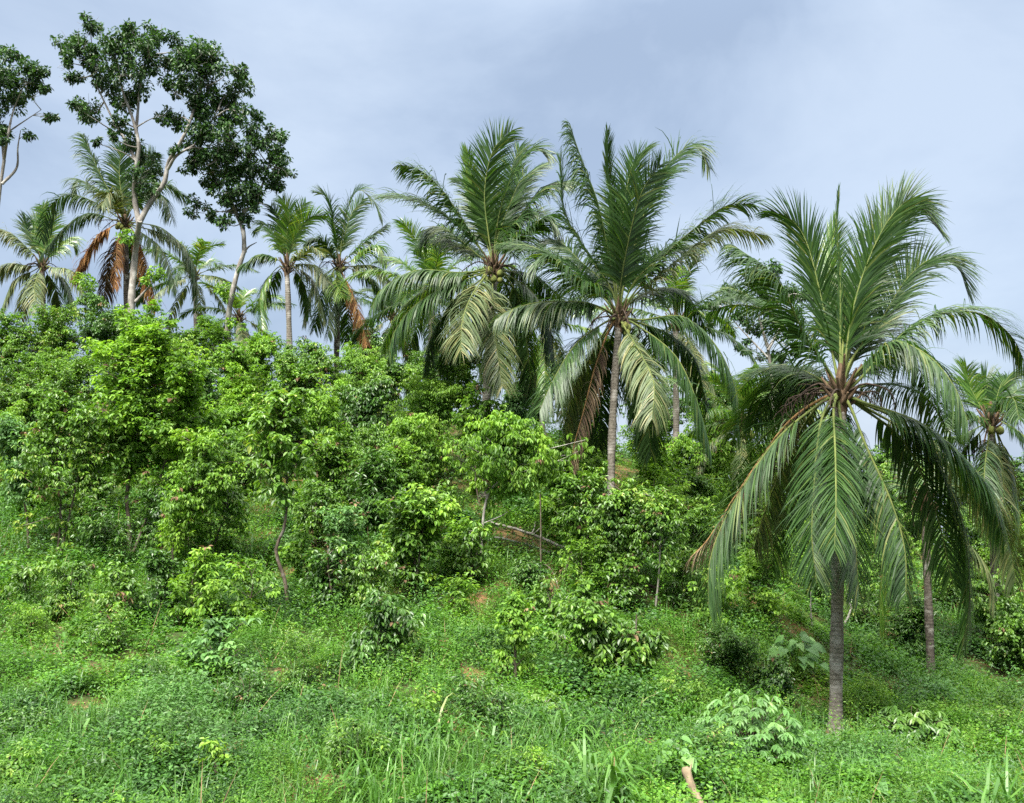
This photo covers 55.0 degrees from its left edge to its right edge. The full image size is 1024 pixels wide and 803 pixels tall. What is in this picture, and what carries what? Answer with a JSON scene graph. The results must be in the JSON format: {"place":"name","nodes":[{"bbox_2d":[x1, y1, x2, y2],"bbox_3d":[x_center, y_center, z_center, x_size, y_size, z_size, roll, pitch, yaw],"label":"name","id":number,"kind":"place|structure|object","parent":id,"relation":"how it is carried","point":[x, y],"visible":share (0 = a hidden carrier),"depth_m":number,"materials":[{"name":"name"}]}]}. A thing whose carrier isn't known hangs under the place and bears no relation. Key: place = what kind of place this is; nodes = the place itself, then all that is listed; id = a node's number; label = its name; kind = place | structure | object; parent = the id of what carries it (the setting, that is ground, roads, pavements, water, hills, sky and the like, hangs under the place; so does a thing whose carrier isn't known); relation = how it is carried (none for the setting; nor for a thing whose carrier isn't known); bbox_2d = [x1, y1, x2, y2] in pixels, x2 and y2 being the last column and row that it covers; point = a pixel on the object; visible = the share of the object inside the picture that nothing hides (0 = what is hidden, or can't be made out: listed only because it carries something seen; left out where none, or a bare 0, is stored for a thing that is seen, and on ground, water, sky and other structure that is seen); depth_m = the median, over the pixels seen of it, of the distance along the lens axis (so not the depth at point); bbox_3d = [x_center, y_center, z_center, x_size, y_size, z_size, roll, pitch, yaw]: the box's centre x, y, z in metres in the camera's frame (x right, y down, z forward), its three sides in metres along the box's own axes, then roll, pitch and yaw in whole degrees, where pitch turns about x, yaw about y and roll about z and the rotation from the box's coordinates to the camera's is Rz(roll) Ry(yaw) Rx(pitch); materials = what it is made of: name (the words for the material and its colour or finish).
{"place":"outdoors","nodes":[
{"label":"outdoors","id":0,"kind":"place"},
{"bbox_2d":[0,383,1023,802],"bbox_3d":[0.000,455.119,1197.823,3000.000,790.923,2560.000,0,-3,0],"label":"ground","id":1,"kind":"structure","parent":0,"point":[480,601],"depth_m":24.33,"materials":[{"name":"green plant"}]},
{"bbox_2d":[0,558,51,609],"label":"young tree","id":2,"kind":"object","parent":1,"relation":"on","point":[30,576],"visible":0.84,"depth_m":21.74,"materials":[{"name":"green plant"}]},
{"bbox_2d":[0,358,52,436],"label":"young tree","id":3,"kind":"object","parent":1,"relation":"on","point":[19,386],"visible":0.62,"depth_m":34.78,"materials":[{"name":"green plant"}]},
{"bbox_2d":[0,410,55,547],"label":"young tree","id":4,"kind":"object","parent":1,"relation":"on","point":[10,433],"visible":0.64,"depth_m":26.57,"materials":[{"name":"green plant"}]},
{"bbox_2d":[0,44,60,200],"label":"tall tree","id":5,"kind":"object","parent":1,"relation":"on","point":[10,80],"visible":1,"depth_m":42.48,"materials":[{"name":"green plant"}]},
{"bbox_2d":[0,308,60,399],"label":"young tree","id":6,"kind":"object","parent":1,"relation":"on","point":[12,341],"visible":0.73,"depth_m":40.94,"materials":[{"name":"green plant"}]},
{"bbox_2d":[2,602,63,644],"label":"weed bush","id":7,"kind":"object","parent":1,"relation":"on","point":[27,615],"visible":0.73,"depth_m":19.79,"materials":[{"name":"green plant"}]},
{"bbox_2d":[0,199,87,329],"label":"coconut palm","id":8,"kind":"object","parent":1,"relation":"on","point":[36,283],"visible":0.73,"depth_m":52.39,"materials":[{"name":"green plant"}]},
{"bbox_2d":[16,303,91,380],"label":"young tree","id":9,"kind":"object","parent":1,"relation":"on","point":[57,328],"visible":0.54,"depth_m":41.60,"materials":[{"name":"green plant"}]},
{"bbox_2d":[5,381,119,557],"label":"young tree","id":10,"kind":"object","parent":1,"relation":"on","point":[78,471],"visible":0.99,"depth_m":25.82,"materials":[{"name":"green plant"}]},
{"bbox_2d":[34,555,103,622],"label":"young tree","id":11,"kind":"object","parent":1,"relation":"on","point":[77,573],"visible":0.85,"depth_m":21.37,"materials":[{"name":"green plant"}]},
{"bbox_2d":[26,341,112,462],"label":"young tree","id":12,"kind":"object","parent":1,"relation":"on","point":[73,374],"visible":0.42,"depth_m":34.88,"materials":[{"name":"green plant"}]},
{"bbox_2d":[68,494,139,558],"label":"young tree","id":13,"kind":"object","parent":1,"relation":"on","point":[99,523],"visible":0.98,"depth_m":25.25,"materials":[{"name":"green plant"}]},
{"bbox_2d":[70,293,137,411],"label":"young tree","id":14,"kind":"object","parent":1,"relation":"on","point":[102,328],"visible":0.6,"depth_m":39.79,"materials":[{"name":"green plant"}]},
{"bbox_2d":[75,604,140,654],"bbox_3d":[-7.857,4.498,19.256,1.141,1.042,1.467,-1,-3,18],"label":"weed bush","id":15,"kind":"object","parent":1,"relation":"on","point":[101,627],"visible":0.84,"depth_m":19.06,"materials":[{"name":"green plant"}]},
{"bbox_2d":[33,132,199,317],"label":"coconut palm","id":16,"kind":"object","parent":1,"relation":"on","point":[118,201],"visible":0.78,"depth_m":46.33,"materials":[{"name":"green plant"}]},
{"bbox_2d":[79,560,158,623],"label":"young tree","id":17,"kind":"object","parent":1,"relation":"on","point":[126,584],"visible":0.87,"depth_m":20.66,"materials":[{"name":"green plant"}]},
{"bbox_2d":[50,10,255,370],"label":"tall tree","id":18,"kind":"object","parent":1,"relation":"on","point":[201,59],"visible":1,"depth_m":41.49,"materials":[{"name":"green plant"}]},
{"bbox_2d":[79,303,230,551],"bbox_3d":[-9.859,0.797,27.034,4.323,6.958,3.191,0,-3,0],"label":"young tree","id":19,"kind":"object","parent":1,"relation":"on","point":[133,433],"visible":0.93,"depth_m":26.58,"materials":[{"name":"green plant"}]},
{"bbox_2d":[132,483,184,557],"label":"young tree","id":20,"kind":"object","parent":1,"relation":"on","point":[152,498],"visible":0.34,"depth_m":26.26,"materials":[{"name":"green plant"}]},
{"bbox_2d":[139,547,186,622],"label":"young tree","id":21,"kind":"object","parent":1,"relation":"on","point":[161,570],"visible":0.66,"depth_m":21.77,"materials":[{"name":"green plant"}]},
{"bbox_2d":[131,237,259,360],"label":"coconut palm","id":22,"kind":"object","parent":1,"relation":"on","point":[200,244],"visible":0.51,"depth_m":62.38,"materials":[{"name":"green plant"}]},
{"bbox_2d":[164,545,230,628],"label":"young tree","id":23,"kind":"object","parent":1,"relation":"on","point":[189,584],"visible":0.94,"depth_m":21.44,"materials":[{"name":"green plant"}]},
{"bbox_2d":[154,421,248,578],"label":"young tree","id":24,"kind":"object","parent":1,"relation":"on","point":[189,484],"visible":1,"depth_m":24.10,"materials":[{"name":"green plant"}]},
{"bbox_2d":[175,615,264,677],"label":"young tree","id":25,"kind":"object","parent":1,"relation":"on","point":[217,629],"visible":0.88,"depth_m":17.68,"materials":[{"name":"green plant"}]},
{"bbox_2d":[176,473,269,560],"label":"young tree","id":26,"kind":"object","parent":1,"relation":"on","point":[230,542],"visible":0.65,"depth_m":25.02,"materials":[{"name":"green plant"}]},
{"bbox_2d":[202,341,259,381],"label":"young tree","id":27,"kind":"object","parent":1,"relation":"on","point":[234,355],"visible":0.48,"depth_m":37.68,"materials":[{"name":"green plant"}]},
{"bbox_2d":[201,391,261,473],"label":"young tree","id":28,"kind":"object","parent":1,"relation":"on","point":[240,412],"visible":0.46,"depth_m":32.36,"materials":[{"name":"green plant"}]},
{"bbox_2d":[176,107,297,354],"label":"tall tree","id":29,"kind":"object","parent":1,"relation":"on","point":[250,193],"visible":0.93,"depth_m":42.57,"materials":[{"name":"green plant"}]},
{"bbox_2d":[179,281,297,356],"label":"coconut palm","id":30,"kind":"object","parent":1,"relation":"on","point":[239,303],"visible":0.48,"depth_m":60.15,"materials":[{"name":"green plant"}]},
{"bbox_2d":[208,360,274,434],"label":"young tree","id":31,"kind":"object","parent":1,"relation":"on","point":[243,386],"visible":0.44,"depth_m":33.71,"materials":[{"name":"green plant"}]},
{"bbox_2d":[211,657,284,720],"bbox_3d":[-4.378,4.755,16.023,1.332,1.138,1.210,0,-3,0],"label":"weed bush","id":32,"kind":"object","parent":1,"relation":"on","point":[244,683],"visible":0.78,"depth_m":16.06,"materials":[{"name":"green plant"}]},
{"bbox_2d":[219,553,280,623],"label":"young tree","id":33,"kind":"object","parent":1,"relation":"on","point":[250,580],"visible":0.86,"depth_m":21.47,"materials":[{"name":"green plant"}]},
{"bbox_2d":[233,323,290,396],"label":"young tree","id":34,"kind":"object","parent":1,"relation":"on","point":[262,348],"visible":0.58,"depth_m":39.70,"materials":[{"name":"green plant"}]},
{"bbox_2d":[235,193,335,386],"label":"coconut palm","id":35,"kind":"object","parent":1,"relation":"on","point":[286,240],"visible":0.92,"depth_m":42.28,"materials":[{"name":"green plant"}]},
{"bbox_2d":[238,387,335,609],"bbox_3d":[-5.101,2.300,22.353,2.055,5.312,1.960,0,-3,0],"label":"young tree","id":36,"kind":"object","parent":1,"relation":"on","point":[280,412],"visible":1,"depth_m":22.21,"materials":[{"name":"green plant"}]},
{"bbox_2d":[251,359,326,475],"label":"young tree","id":37,"kind":"object","parent":1,"relation":"on","point":[293,378],"visible":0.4,"depth_m":32.78,"materials":[{"name":"green plant"}]},
{"bbox_2d":[270,620,326,692],"bbox_3d":[-3.719,4.601,17.319,0.894,1.349,1.284,2,-3,-30],"label":"weed bush","id":38,"kind":"object","parent":1,"relation":"on","point":[296,674],"visible":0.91,"depth_m":17.40,"materials":[{"name":"green plant"}]},
{"bbox_2d":[278,523,325,587],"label":"young tree","id":39,"kind":"object","parent":1,"relation":"on","point":[293,555],"visible":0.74,"depth_m":23.84,"materials":[{"name":"green plant"}]},
{"bbox_2d":[288,478,348,546],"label":"young tree","id":40,"kind":"object","parent":1,"relation":"on","point":[327,493],"visible":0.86,"depth_m":26.65,"materials":[{"name":"green plant"}]},
{"bbox_2d":[288,335,350,424],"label":"young tree","id":41,"kind":"object","parent":1,"relation":"on","point":[311,349],"visible":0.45,"depth_m":39.83,"materials":[{"name":"green plant"}]},
{"bbox_2d":[293,390,353,486],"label":"young tree","id":42,"kind":"object","parent":1,"relation":"on","point":[326,416],"visible":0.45,"depth_m":30.84,"materials":[{"name":"green plant"}]},
{"bbox_2d":[301,428,360,521],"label":"young tree","id":43,"kind":"object","parent":1,"relation":"on","point":[337,455],"visible":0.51,"depth_m":28.79,"materials":[{"name":"green plant"}]},
{"bbox_2d":[299,536,367,615],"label":"young tree","id":44,"kind":"object","parent":1,"relation":"on","point":[327,580],"visible":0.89,"depth_m":22.13,"materials":[{"name":"green plant"}]},
{"bbox_2d":[310,493,368,554],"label":"young tree","id":45,"kind":"object","parent":1,"relation":"on","point":[343,527],"visible":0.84,"depth_m":25.77,"materials":[{"name":"green plant"}]},
{"bbox_2d":[299,184,399,390],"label":"coconut palm","id":46,"kind":"object","parent":1,"relation":"on","point":[341,297],"visible":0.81,"depth_m":46.22,"materials":[{"name":"green plant"}]},
{"bbox_2d":[323,341,384,391],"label":"young tree","id":47,"kind":"object","parent":1,"relation":"on","point":[357,375],"visible":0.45,"depth_m":39.76,"materials":[{"name":"green plant"}]},
{"bbox_2d":[318,378,398,451],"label":"young tree","id":48,"kind":"object","parent":1,"relation":"on","point":[363,405],"visible":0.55,"depth_m":33.64,"materials":[{"name":"green plant"}]},
{"bbox_2d":[322,714,395,767],"bbox_3d":[-2.178,4.777,13.535,1.053,0.990,0.998,1,-3,-23],"label":"weed bush","id":49,"kind":"object","parent":1,"relation":"on","point":[355,727],"visible":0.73,"depth_m":13.40,"materials":[{"name":"green plant"}]},
{"bbox_2d":[334,542,395,611],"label":"young tree","id":50,"kind":"object","parent":1,"relation":"on","point":[377,563],"visible":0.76,"depth_m":22.13,"materials":[{"name":"green plant"}]},
{"bbox_2d":[346,446,407,536],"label":"young tree","id":51,"kind":"object","parent":1,"relation":"on","point":[370,495],"visible":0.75,"depth_m":27.69,"materials":[{"name":"green plant"}]},
{"bbox_2d":[343,585,428,681],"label":"young tree","id":52,"kind":"object","parent":1,"relation":"on","point":[385,614],"visible":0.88,"depth_m":18.11,"materials":[{"name":"green plant"}]},
{"bbox_2d":[364,355,421,430],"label":"young tree","id":53,"kind":"object","parent":1,"relation":"on","point":[392,372],"visible":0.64,"depth_m":38.87,"materials":[{"name":"green plant"}]},
{"bbox_2d":[382,442,429,496],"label":"young tree","id":54,"kind":"object","parent":1,"relation":"on","point":[401,452],"visible":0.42,"depth_m":29.20,"materials":[{"name":"green plant"}]},
{"bbox_2d":[370,485,447,603],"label":"young tree","id":55,"kind":"object","parent":1,"relation":"on","point":[404,549],"visible":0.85,"depth_m":23.41,"materials":[{"name":"green plant"}]},
{"bbox_2d":[373,412,452,485],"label":"young tree","id":56,"kind":"object","parent":1,"relation":"on","point":[407,430],"visible":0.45,"depth_m":30.79,"materials":[{"name":"green plant"}]},
{"bbox_2d":[377,375,462,473],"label":"young tree","id":57,"kind":"object","parent":1,"relation":"on","point":[439,400],"visible":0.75,"depth_m":32.76,"materials":[{"name":"green plant"}]},
{"bbox_2d":[343,216,517,396],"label":"coconut palm","id":58,"kind":"object","parent":1,"relation":"on","point":[437,263],"visible":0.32,"depth_m":43.87,"materials":[{"name":"green plant"}]},
{"bbox_2d":[400,483,461,604],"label":"young tree","id":59,"kind":"object","parent":1,"relation":"on","point":[450,507],"visible":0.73,"depth_m":23.35,"materials":[{"name":"green plant"}]},
{"bbox_2d":[441,356,482,475],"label":"young tree","id":60,"kind":"object","parent":1,"relation":"on","point":[462,372],"visible":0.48,"depth_m":33.88,"materials":[{"name":"green plant"}]},
{"bbox_2d":[449,519,492,583],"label":"young tree","id":61,"kind":"object","parent":1,"relation":"on","point":[475,533],"visible":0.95,"depth_m":24.34,"materials":[{"name":"green plant"}]},
{"bbox_2d":[367,116,579,498],"bbox_3d":[-1.273,-3.148,32.978,7.086,13.050,8.361,0,-3,0],"label":"coconut palm","id":62,"kind":"object","parent":1,"relation":"on","point":[495,222],"visible":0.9,"depth_m":32.46,"materials":[{"name":"green plant"}]},
{"bbox_2d":[446,671,516,726],"bbox_3d":[-0.492,4.815,16.034,1.182,0.934,1.329,0,-3,0],"label":"weed bush","id":63,"kind":"object","parent":1,"relation":"on","point":[465,690],"visible":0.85,"depth_m":15.79,"materials":[{"name":"green plant"}]},
{"bbox_2d":[450,379,513,504],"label":"young tree","id":64,"kind":"object","parent":1,"relation":"on","point":[483,406],"visible":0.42,"depth_m":30.81,"materials":[{"name":"green plant"}]},
{"bbox_2d":[0,379,1023,802],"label":"ground cover","id":65,"kind":"object","parent":1,"relation":"on","point":[572,677],"visible":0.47,"depth_m":17.38,"materials":[{"name":"green plant"}]},
{"bbox_2d":[439,409,594,552],"bbox_3d":[0.142,2.393,25.970,4.098,4.397,2.706,0,-3,0],"label":"young tree","id":66,"kind":"object","parent":1,"relation":"on","point":[512,459],"visible":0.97,"depth_m":25.75,"materials":[{"name":"green plant"}]},
{"bbox_2d":[492,591,541,683],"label":"young tree","id":67,"kind":"object","parent":1,"relation":"on","point":[513,615],"visible":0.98,"depth_m":18.39,"materials":[{"name":"green plant"}]},
{"bbox_2d":[483,262,612,434],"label":"coconut palm","id":68,"kind":"object","parent":1,"relation":"on","point":[542,370],"visible":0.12,"depth_m":45.73,"materials":[{"name":"green plant"}]},
{"bbox_2d":[548,463,608,581],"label":"young tree","id":69,"kind":"object","parent":1,"relation":"on","point":[567,515],"visible":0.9,"depth_m":25.32,"materials":[{"name":"green plant"}]},
{"bbox_2d":[558,524,610,593],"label":"young tree","id":70,"kind":"object","parent":1,"relation":"on","point":[583,573],"visible":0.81,"depth_m":24.70,"materials":[{"name":"green plant"}]},
{"bbox_2d":[544,578,626,686],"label":"young tree","id":71,"kind":"object","parent":1,"relation":"on","point":[588,641],"visible":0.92,"depth_m":18.70,"materials":[{"name":"green plant"}]},
{"bbox_2d":[514,727,672,802],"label":"grass tuft","id":72,"kind":"object","parent":1,"relation":"on","point":[616,777],"visible":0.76,"depth_m":12.25,"materials":[{"name":"green plant"}]},
{"bbox_2d":[575,461,668,582],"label":"young tree","id":73,"kind":"object","parent":1,"relation":"on","point":[619,512],"visible":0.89,"depth_m":24.66,"materials":[{"name":"green plant"}]},
{"bbox_2d":[596,552,648,614],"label":"young tree","id":74,"kind":"object","parent":1,"relation":"on","point":[619,587],"visible":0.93,"depth_m":23.96,"materials":[{"name":"green plant"}]},
{"bbox_2d":[486,119,775,542],"bbox_3d":[3.533,-1.682,29.198,8.722,12.922,8.643,0,-3,0],"label":"coconut palm","id":75,"kind":"object","parent":1,"relation":"on","point":[622,240],"visible":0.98,"depth_m":28.07,"materials":[{"name":"green plant"}]},
{"bbox_2d":[607,614,677,688],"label":"young tree","id":76,"kind":"object","parent":1,"relation":"on","point":[632,648],"visible":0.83,"depth_m":18.61,"materials":[{"name":"green plant"}]},
{"bbox_2d":[626,486,690,607],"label":"young tree","id":77,"kind":"object","parent":1,"relation":"on","point":[661,503],"visible":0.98,"depth_m":24.21,"materials":[{"name":"green plant"}]},
{"bbox_2d":[573,243,765,441],"bbox_3d":[6.601,-1.249,39.996,7.740,10.213,7.609,1,-3,-17],"label":"coconut palm","id":78,"kind":"object","parent":1,"relation":"on","point":[692,344],"visible":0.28,"depth_m":39.91,"materials":[{"name":"green plant"}]},
{"bbox_2d":[659,548,707,612],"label":"young tree","id":79,"kind":"object","parent":1,"relation":"on","point":[681,577],"visible":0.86,"depth_m":24.73,"materials":[{"name":"green plant"}]},
{"bbox_2d":[663,495,721,573],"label":"young tree","id":80,"kind":"object","parent":1,"relation":"on","point":[691,517],"visible":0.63,"depth_m":26.45,"materials":[{"name":"green plant"}]},
{"bbox_2d":[659,432,735,504],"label":"young tree","id":81,"kind":"object","parent":1,"relation":"on","point":[693,455],"visible":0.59,"depth_m":35.45,"materials":[{"name":"green plant"}]},
{"bbox_2d":[673,468,725,535],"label":"young tree","id":82,"kind":"object","parent":1,"relation":"on","point":[701,488],"visible":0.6,"depth_m":32.65,"materials":[{"name":"green plant"}]},
{"bbox_2d":[686,565,752,627],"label":"young tree","id":83,"kind":"object","parent":1,"relation":"on","point":[727,596],"visible":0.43,"depth_m":24.39,"materials":[{"name":"green plant"}]},
{"bbox_2d":[690,616,763,683],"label":"young tree","id":84,"kind":"object","parent":1,"relation":"on","point":[726,646],"visible":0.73,"depth_m":21.12,"materials":[{"name":"green plant"}]},
{"bbox_2d":[657,360,830,530],"bbox_3d":[8.319,1.688,36.227,6.760,6.609,6.937,0,-3,0],"label":"coconut palm","id":85,"kind":"object","parent":1,"relation":"on","point":[719,410],"visible":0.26,"depth_m":35.48,"materials":[{"name":"green plant"}]},
{"bbox_2d":[694,689,808,768],"bbox_3d":[3.729,5.052,15.277,1.804,1.134,1.693,0,-3,0],"label":"palmate bush","id":86,"kind":"object","parent":1,"relation":"on","point":[775,728],"visible":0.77,"depth_m":15.02,"materials":[{"name":"green plant"}]},
{"bbox_2d":[704,257,811,407],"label":"tall tree","id":87,"kind":"object","parent":1,"relation":"on","point":[778,272],"visible":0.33,"depth_m":52.33,"materials":[{"name":"green plant"}]},
{"bbox_2d":[727,548,805,631],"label":"young tree","id":88,"kind":"object","parent":1,"relation":"on","point":[752,568],"visible":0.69,"depth_m":25.19,"materials":[{"name":"green plant"}]},
{"bbox_2d":[745,654,800,707],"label":"young tree","id":89,"kind":"object","parent":1,"relation":"on","point":[770,674],"visible":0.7,"depth_m":20.75,"materials":[{"name":"green plant"}]},
{"bbox_2d":[764,631,829,675],"bbox_3d":[6.660,5.911,22.991,1.534,1.036,1.505,0,-3,0],"label":"broadleaf plant","id":90,"kind":"object","parent":1,"relation":"on","point":[815,647],"visible":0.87,"depth_m":22.92,"materials":[{"name":"green plant"}]},
{"bbox_2d":[684,167,1023,735],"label":"coconut palm","id":91,"kind":"object","parent":1,"relation":"on","point":[845,307],"visible":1,"depth_m":20.05,"materials":[{"name":"green plant"}]},
{"bbox_2d":[843,672,897,720],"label":"weed bush","id":92,"kind":"object","parent":1,"relation":"on","point":[872,683],"visible":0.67,"depth_m":21.64,"materials":[{"name":"green plant"}]},
{"bbox_2d":[876,591,943,658],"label":"young tree","id":93,"kind":"object","parent":1,"relation":"on","point":[915,619],"visible":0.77,"depth_m":27.82,"materials":[{"name":"green plant"}]},
{"bbox_2d":[860,704,966,753],"bbox_3d":[7.741,6.327,19.080,1.912,0.807,2.045,0,-3,0],"label":"palmate bush","id":94,"kind":"object","parent":1,"relation":"on","point":[920,716],"visible":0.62,"depth_m":18.85,"materials":[{"name":"green plant"}]},
{"bbox_2d":[875,449,1017,674],"bbox_3d":[11.895,4.491,27.785,4.020,6.808,2.946,0,-3,0],"label":"coconut palm","id":95,"kind":"object","parent":1,"relation":"on","point":[929,620],"visible":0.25,"depth_m":26.97,"materials":[{"name":"green plant"}]},
{"bbox_2d":[904,749,1023,802],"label":"grass tuft","id":96,"kind":"object","parent":1,"relation":"on","point":[1006,794],"visible":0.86,"depth_m":11.74,"materials":[{"name":"green plant"}]},
{"bbox_2d":[935,355,1023,600],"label":"coconut palm","id":97,"kind":"object","parent":1,"relation":"on","point":[991,401],"visible":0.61,"depth_m":30.76,"materials":[{"name":"green plant"}]},
{"bbox_2d":[956,568,1023,649],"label":"young tree","id":98,"kind":"object","parent":1,"relation":"on","point":[982,607],"visible":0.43,"depth_m":29.04,"materials":[{"name":"green plant"}]},
{"bbox_2d":[981,592,1023,673],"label":"young tree","id":99,"kind":"object","parent":1,"relation":"on","point":[1010,630],"visible":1,"depth_m":27.16,"materials":[{"name":"green plant"}]},
{"bbox_2d":[0,0,1023,542],"label":"sky","id":100,"kind":"structure","parent":0,"point":[814,96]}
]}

